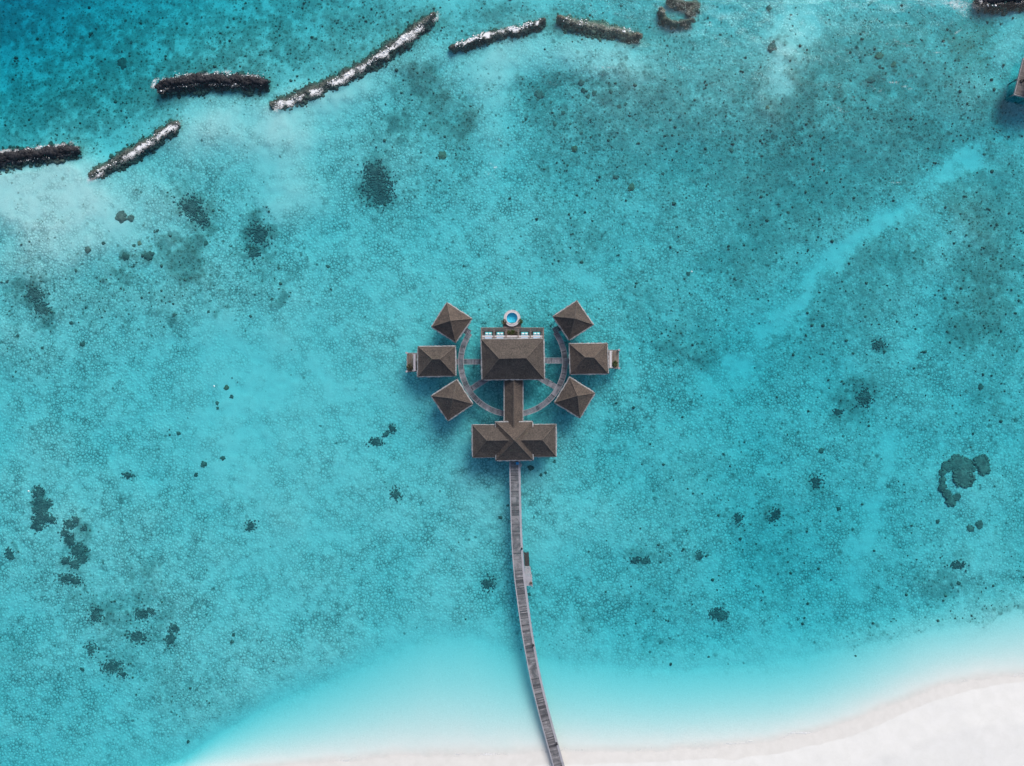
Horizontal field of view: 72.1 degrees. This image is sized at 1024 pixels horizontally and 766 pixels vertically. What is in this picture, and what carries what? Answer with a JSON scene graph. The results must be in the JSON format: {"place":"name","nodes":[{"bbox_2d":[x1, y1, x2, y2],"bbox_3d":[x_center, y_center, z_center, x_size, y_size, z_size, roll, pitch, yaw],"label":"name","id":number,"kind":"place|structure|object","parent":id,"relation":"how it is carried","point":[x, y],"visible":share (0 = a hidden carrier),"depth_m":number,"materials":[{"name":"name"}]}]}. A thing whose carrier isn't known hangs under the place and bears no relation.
{"place":"outdoors","nodes":[
{"label":"outdoors","id":0,"kind":"place"},
{"bbox_2d":[0,1,1015,760],"bbox_3d":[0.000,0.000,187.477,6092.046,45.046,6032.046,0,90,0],"label":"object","id":1,"kind":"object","parent":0,"point":[352,73],"depth_m":165.00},
{"bbox_2d":[25,4,996,175],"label":"surf foam","id":2,"kind":"object","parent":1,"relation":"on","point":[369,62],"visible":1,"depth_m":164.89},
{"bbox_2d":[0,0,1023,765],"bbox_3d":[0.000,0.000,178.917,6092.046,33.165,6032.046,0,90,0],"label":"seabed","id":3,"kind":"structure","parent":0,"point":[348,602],"depth_m":167.49,"materials":[{"name":"teal sand"}]},
{"bbox_2d":[4,547,14,560],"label":"seagrass patch","id":4,"kind":"object","parent":3,"relation":"on","point":[9,555],"visible":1,"depth_m":167.02,"materials":[{"name":"green plant"}]},
{"bbox_2d":[21,285,51,317],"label":"seagrass patch","id":5,"kind":"object","parent":3,"relation":"on","point":[35,295],"visible":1,"depth_m":166.69,"materials":[{"name":"teal plant"}]},
{"bbox_2d":[0,141,81,174],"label":"rock breakwater","id":6,"kind":"object","parent":3,"relation":"on","point":[18,157],"visible":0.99,"depth_m":165.20,"materials":[{"name":"grey stone"}]},
{"bbox_2d":[30,485,57,533],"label":"seagrass patch","id":7,"kind":"object","parent":3,"relation":"on","point":[41,504],"visible":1,"depth_m":166.87,"materials":[{"name":"teal plant"}]},
{"bbox_2d":[53,570,83,587],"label":"seagrass patch","id":8,"kind":"object","parent":3,"relation":"on","point":[65,579],"visible":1,"depth_m":166.95,"materials":[{"name":"green plant"}]},
{"bbox_2d":[57,516,90,569],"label":"seagrass patch","id":9,"kind":"object","parent":3,"relation":"on","point":[75,550],"visible":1,"depth_m":166.88,"materials":[{"name":"green plant"}]},
{"bbox_2d":[84,246,90,253],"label":"coral colony","id":10,"kind":"object","parent":3,"relation":"on","point":[87,249],"visible":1,"depth_m":166.20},
{"bbox_2d":[83,603,104,657],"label":"seagrass patch","id":11,"kind":"object","parent":3,"relation":"on","point":[97,615],"visible":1,"depth_m":167.05,"materials":[{"name":"green plant"}]},
{"bbox_2d":[98,656,129,678],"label":"seagrass patch","id":12,"kind":"object","parent":3,"relation":"on","point":[112,666],"visible":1,"depth_m":167.16,"materials":[{"name":"teal plant"}]},
{"bbox_2d":[115,210,126,223],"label":"coral colony","id":13,"kind":"object","parent":3,"relation":"on","point":[120,217],"visible":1,"depth_m":166.14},
{"bbox_2d":[117,57,126,69],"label":"coral colony","id":14,"kind":"object","parent":3,"relation":"on","point":[122,62],"visible":1,"depth_m":169.04,"materials":[{"name":"teal"}]},
{"bbox_2d":[121,252,129,260],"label":"coral colony","id":15,"kind":"object","parent":3,"relation":"on","point":[124,256],"visible":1,"depth_m":166.76,"materials":[{"name":"teal"}]},
{"bbox_2d":[121,470,134,480],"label":"seagrass patch","id":16,"kind":"object","parent":3,"relation":"on","point":[128,475],"visible":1,"depth_m":167.30,"materials":[{"name":"teal plant"}]},
{"bbox_2d":[127,214,133,221],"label":"coral colony","id":17,"kind":"object","parent":3,"relation":"on","point":[130,218],"visible":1,"depth_m":166.28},
{"bbox_2d":[87,119,180,179],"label":"rock breakwater","id":18,"kind":"object","parent":3,"relation":"on","point":[118,160],"visible":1,"depth_m":166.13,"materials":[{"name":"grey stone"}]},
{"bbox_2d":[122,605,159,644],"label":"seagrass patch","id":19,"kind":"object","parent":3,"relation":"on","point":[136,636],"visible":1,"depth_m":167.09,"materials":[{"name":"green plant"}]},
{"bbox_2d":[144,251,154,260],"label":"coral colony","id":20,"kind":"object","parent":3,"relation":"on","point":[148,256],"visible":1,"depth_m":166.78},
{"bbox_2d":[163,622,180,648],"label":"seagrass patch","id":21,"kind":"object","parent":3,"relation":"on","point":[171,637],"visible":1,"depth_m":167.06,"materials":[{"name":"green plant"}]},
{"bbox_2d":[172,189,210,229],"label":"seagrass patch","id":22,"kind":"object","parent":3,"relation":"on","point":[190,205],"visible":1,"depth_m":166.86,"materials":[{"name":"teal plant"}]},
{"bbox_2d":[201,461,206,467],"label":"coral colony","id":23,"kind":"object","parent":3,"relation":"on","point":[203,464],"visible":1,"depth_m":167.30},
{"bbox_2d":[154,70,270,98],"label":"rock breakwater","id":24,"kind":"object","parent":3,"relation":"on","point":[201,79],"visible":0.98,"depth_m":165.28,"materials":[{"name":"grey stone"}]},
{"bbox_2d":[243,519,258,532],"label":"seagrass patch","id":25,"kind":"object","parent":3,"relation":"on","point":[250,526],"visible":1,"depth_m":167.24,"materials":[{"name":"teal plant"}]},
{"bbox_2d":[243,217,275,264],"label":"seagrass patch","id":26,"kind":"object","parent":3,"relation":"on","point":[260,231],"visible":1,"depth_m":167.24,"materials":[{"name":"teal plant"}]},
{"bbox_2d":[269,11,437,110],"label":"rock breakwater","id":27,"kind":"object","parent":3,"relation":"on","point":[426,22],"visible":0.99,"depth_m":166.07,"materials":[{"name":"grey stone"}]},
{"bbox_2d":[352,158,399,210],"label":"seagrass patch","id":28,"kind":"object","parent":3,"relation":"on","point":[375,184],"visible":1,"depth_m":167.24,"materials":[{"name":"teal plant"}]},
{"bbox_2d":[364,423,396,446],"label":"seagrass patch","id":29,"kind":"object","parent":3,"relation":"on","point":[375,441],"visible":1,"depth_m":167.44,"materials":[{"name":"teal plant"}]},
{"bbox_2d":[389,484,402,501],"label":"seagrass patch","id":30,"kind":"object","parent":3,"relation":"on","point":[395,494],"visible":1,"depth_m":167.28,"materials":[{"name":"teal plant"}]},
{"bbox_2d":[405,345,456,376],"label":"thatched hut","id":31,"kind":"object","parent":3,"relation":"on","point":[437,361],"visible":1,"depth_m":160.40,"materials":[{"name":"plant"}]},
{"bbox_2d":[438,151,446,159],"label":"coral colony","id":32,"kind":"object","parent":3,"relation":"on","point":[442,155],"visible":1,"depth_m":167.39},
{"bbox_2d":[431,302,471,342],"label":"thatched hut","id":33,"kind":"object","parent":3,"relation":"on","point":[451,322],"visible":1,"depth_m":160.35,"materials":[{"name":"plant"}]},
{"bbox_2d":[431,379,472,420],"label":"thatched hut","id":34,"kind":"object","parent":3,"relation":"on","point":[451,400],"visible":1,"depth_m":160.36,"materials":[{"name":"plant"}]},
{"bbox_2d":[464,359,480,363],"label":"boardwalk","id":35,"kind":"structure","parent":3,"relation":"on","point":[470,361],"depth_m":163.52,"materials":[{"name":"wood"}]},
{"bbox_2d":[470,379,488,390],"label":"boardwalk","id":36,"kind":"structure","parent":3,"relation":"on","point":[478,384],"depth_m":163.52,"materials":[{"name":"wood"}]},
{"bbox_2d":[458,332,503,415],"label":"ring boardwalk","id":37,"kind":"structure","parent":3,"relation":"on","point":[466,338],"depth_m":163.50,"materials":[{"name":"wood"}]},
{"bbox_2d":[480,573,496,591],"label":"seagrass patch","id":38,"kind":"object","parent":3,"relation":"on","point":[488,583],"visible":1,"depth_m":167.55,"materials":[{"name":"green plant"}]},
{"bbox_2d":[448,18,545,53],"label":"rock breakwater","id":39,"kind":"object","parent":3,"relation":"on","point":[494,37],"visible":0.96,"depth_m":166.06,"materials":[{"name":"grey stone"}]},
{"bbox_2d":[0,0,1023,716],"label":"coral rubble","id":40,"kind":"object","parent":3,"relation":"on","point":[622,224],"visible":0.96,"depth_m":167.59,"materials":[{"name":"teal stone"}]},
{"bbox_2d":[504,310,519,326],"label":"plunge pool","id":41,"kind":"structure","parent":3,"relation":"on","point":[511,315],"depth_m":163.00,"materials":[{"name":"stone"}]},
{"bbox_2d":[480,322,544,380],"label":"thatched pavilion","id":42,"kind":"structure","parent":3,"relation":"on","point":[512,357],"depth_m":158.53,"materials":[{"name":"plant"}]},
{"bbox_2d":[484,331,492,337],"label":"sunbed","id":43,"kind":"object","parent":42,"relation":"on","point":[488,332],"visible":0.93,"depth_m":163.03,"materials":[{"name":"white fabric"}]},
{"bbox_2d":[495,331,504,337],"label":"sunbed","id":44,"kind":"object","parent":42,"relation":"on","point":[499,332],"visible":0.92,"depth_m":163.06,"materials":[{"name":"white fabric"}]},
{"bbox_2d":[507,330,517,334],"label":"planter bed","id":45,"kind":"object","parent":42,"relation":"on","point":[512,332],"visible":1,"depth_m":163.00,"materials":[{"name":"green plant"}]},
{"bbox_2d":[520,331,528,337],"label":"sunbed","id":46,"kind":"object","parent":42,"relation":"on","point":[524,332],"visible":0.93,"depth_m":163.03,"materials":[{"name":"white fabric"}]},
{"bbox_2d":[532,331,540,337],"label":"sunbed","id":47,"kind":"object","parent":42,"relation":"on","point":[536,332],"visible":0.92,"depth_m":163.03,"materials":[{"name":"white fabric"}]},
{"bbox_2d":[503,380,523,427],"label":"covered walkway","id":48,"kind":"structure","parent":3,"relation":"on","point":[513,402],"depth_m":160.62,"materials":[{"name":"wood"}]},
{"bbox_2d":[471,421,556,460],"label":"entrance pavilion","id":49,"kind":"structure","parent":3,"relation":"on","point":[519,441],"depth_m":159.87,"materials":[{"name":"plant"}]},
{"bbox_2d":[509,461,564,765],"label":"jetty","id":50,"kind":"object","parent":3,"relation":"on","point":[543,712],"visible":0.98,"depth_m":163.40,"materials":[{"name":"wood"}]},
{"bbox_2d":[524,551,532,586],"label":"bathing landing","id":51,"kind":"object","parent":50,"relation":"attached to","point":[528,576],"visible":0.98,"depth_m":164.28,"materials":[{"name":"wood"}]},
{"bbox_2d":[534,90,543,100],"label":"coral colony","id":52,"kind":"object","parent":3,"relation":"on","point":[538,94],"visible":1,"depth_m":167.58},
{"bbox_2d":[523,331,567,415],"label":"ring boardwalk","id":53,"kind":"structure","parent":3,"relation":"on","point":[549,399],"depth_m":163.50,"materials":[{"name":"wood"}]},
{"bbox_2d":[552,326,560,332],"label":"landing","id":54,"kind":"object","parent":53,"relation":"attached to","point":[558,329],"visible":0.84,"depth_m":163.54,"materials":[{"name":"grey wood"}]},
{"bbox_2d":[539,378,556,388],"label":"boardwalk","id":55,"kind":"structure","parent":3,"relation":"on","point":[552,385],"depth_m":163.52,"materials":[{"name":"wood"}]},
{"bbox_2d":[545,358,561,362],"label":"boardwalk","id":56,"kind":"structure","parent":3,"relation":"on","point":[552,360],"depth_m":163.52,"materials":[{"name":"wood"}]},
{"bbox_2d":[552,300,593,339],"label":"thatched hut","id":57,"kind":"object","parent":3,"relation":"on","point":[572,320],"visible":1,"depth_m":160.36,"materials":[{"name":"plant"}]},
{"bbox_2d":[554,376,594,417],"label":"thatched hut","id":58,"kind":"object","parent":3,"relation":"on","point":[574,397],"visible":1,"depth_m":160.34,"materials":[{"name":"plant"}]},
{"bbox_2d":[571,145,577,151],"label":"coral colony","id":59,"kind":"object","parent":3,"relation":"on","point":[574,149],"visible":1,"depth_m":167.52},
{"bbox_2d":[568,342,619,374],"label":"thatched hut","id":60,"kind":"object","parent":3,"relation":"on","point":[599,358],"visible":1,"depth_m":160.43,"materials":[{"name":"plant"}]},
{"bbox_2d":[556,14,642,43],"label":"rock breakwater","id":61,"kind":"object","parent":3,"relation":"on","point":[602,28],"visible":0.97,"depth_m":166.09,"materials":[{"name":"grey stone"}]},
{"bbox_2d":[628,183,634,190],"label":"coral colony","id":62,"kind":"object","parent":3,"relation":"on","point":[631,187],"visible":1,"depth_m":167.60,"materials":[{"name":"teal stone"}]},
{"bbox_2d":[625,555,654,563],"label":"seagrass patch","id":63,"kind":"object","parent":3,"relation":"on","point":[644,561],"visible":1,"depth_m":167.68,"materials":[{"name":"green plant"}]},
{"bbox_2d":[657,6,695,30],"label":"rock breakwater","id":64,"kind":"object","parent":3,"relation":"on","point":[685,23],"visible":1,"depth_m":166.21,"materials":[{"name":"grey stone"}]},
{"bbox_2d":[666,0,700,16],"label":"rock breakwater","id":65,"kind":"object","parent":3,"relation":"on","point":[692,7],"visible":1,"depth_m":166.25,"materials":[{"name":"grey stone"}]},
{"bbox_2d":[695,550,704,559],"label":"seagrass patch","id":66,"kind":"object","parent":3,"relation":"on","point":[699,556],"visible":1,"depth_m":167.80,"materials":[{"name":"green plant"}]},
{"bbox_2d":[707,607,730,622],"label":"seagrass patch","id":67,"kind":"object","parent":3,"relation":"on","point":[718,614],"visible":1,"depth_m":167.95,"materials":[{"name":"green plant"}]},
{"bbox_2d":[730,512,744,526],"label":"seagrass patch","id":68,"kind":"object","parent":3,"relation":"on","point":[738,517],"visible":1,"depth_m":168.14,"materials":[{"name":"teal plant"}]},
{"bbox_2d":[767,43,776,52],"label":"coral colony","id":69,"kind":"object","parent":3,"relation":"on","point":[771,47],"visible":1,"depth_m":166.41,"materials":[{"name":"stone"}]},
{"bbox_2d":[765,504,784,525],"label":"seagrass patch","id":70,"kind":"object","parent":3,"relation":"on","point":[775,515],"visible":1,"depth_m":168.30,"materials":[{"name":"teal plant"}]},
{"bbox_2d":[808,473,824,489],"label":"seagrass patch","id":71,"kind":"object","parent":3,"relation":"on","point":[814,480],"visible":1,"depth_m":168.01,"materials":[{"name":"teal plant"}]},
{"bbox_2d":[832,408,844,416],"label":"seagrass patch","id":72,"kind":"object","parent":3,"relation":"on","point":[838,412],"visible":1,"depth_m":168.03,"materials":[{"name":"teal plant"}]},
{"bbox_2d":[853,383,876,411],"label":"seagrass patch","id":73,"kind":"object","parent":3,"relation":"on","point":[863,396],"visible":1,"depth_m":167.90,"materials":[{"name":"teal plant"}]},
{"bbox_2d":[865,75,875,82],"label":"coral colony","id":74,"kind":"object","parent":3,"relation":"on","point":[870,79],"visible":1,"depth_m":167.38,"materials":[{"name":"teal"}]},
{"bbox_2d":[875,52,883,58],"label":"coral colony","id":75,"kind":"object","parent":3,"relation":"on","point":[879,55],"visible":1,"depth_m":167.26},
{"bbox_2d":[872,338,888,351],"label":"seagrass patch","id":76,"kind":"object","parent":3,"relation":"on","point":[879,344],"visible":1,"depth_m":167.61,"materials":[{"name":"teal plant"}]},
{"bbox_2d":[938,453,975,506],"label":"coral patch","id":77,"kind":"object","parent":3,"relation":"on","point":[962,468],"visible":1,"depth_m":167.37,"materials":[{"name":"teal stone"}]},
{"bbox_2d":[944,560,969,571],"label":"seagrass patch","id":78,"kind":"object","parent":3,"relation":"on","point":[958,564],"visible":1,"depth_m":167.27,"materials":[{"name":"green plant"}]},
{"bbox_2d":[967,524,974,531],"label":"coral colony","id":79,"kind":"object","parent":3,"relation":"on","point":[970,528],"visible":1,"depth_m":167.38,"materials":[{"name":"teal"}]},
{"bbox_2d":[975,520,982,529],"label":"coral colony","id":80,"kind":"object","parent":3,"relation":"on","point":[979,524],"visible":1,"depth_m":167.41,"materials":[{"name":"teal stone"}]},
{"bbox_2d":[978,383,983,389],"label":"coral colony","id":81,"kind":"object","parent":3,"relation":"on","point":[980,386],"visible":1,"depth_m":167.82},
{"bbox_2d":[973,454,990,476],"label":"coral patch","id":82,"kind":"object","parent":3,"relation":"on","point":[981,463],"visible":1,"depth_m":167.41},
{"bbox_2d":[973,0,1023,19],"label":"rock breakwater","id":83,"kind":"object","parent":3,"relation":"on","point":[1015,5],"visible":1,"depth_m":165.95,"materials":[{"name":"grey stone"}]},
{"bbox_2d":[1003,58,1023,104],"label":"overwater villa","id":84,"kind":"object","parent":3,"relation":"on","point":[1019,89],"visible":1,"depth_m":163.50,"materials":[{"name":"wood"}]}
]}

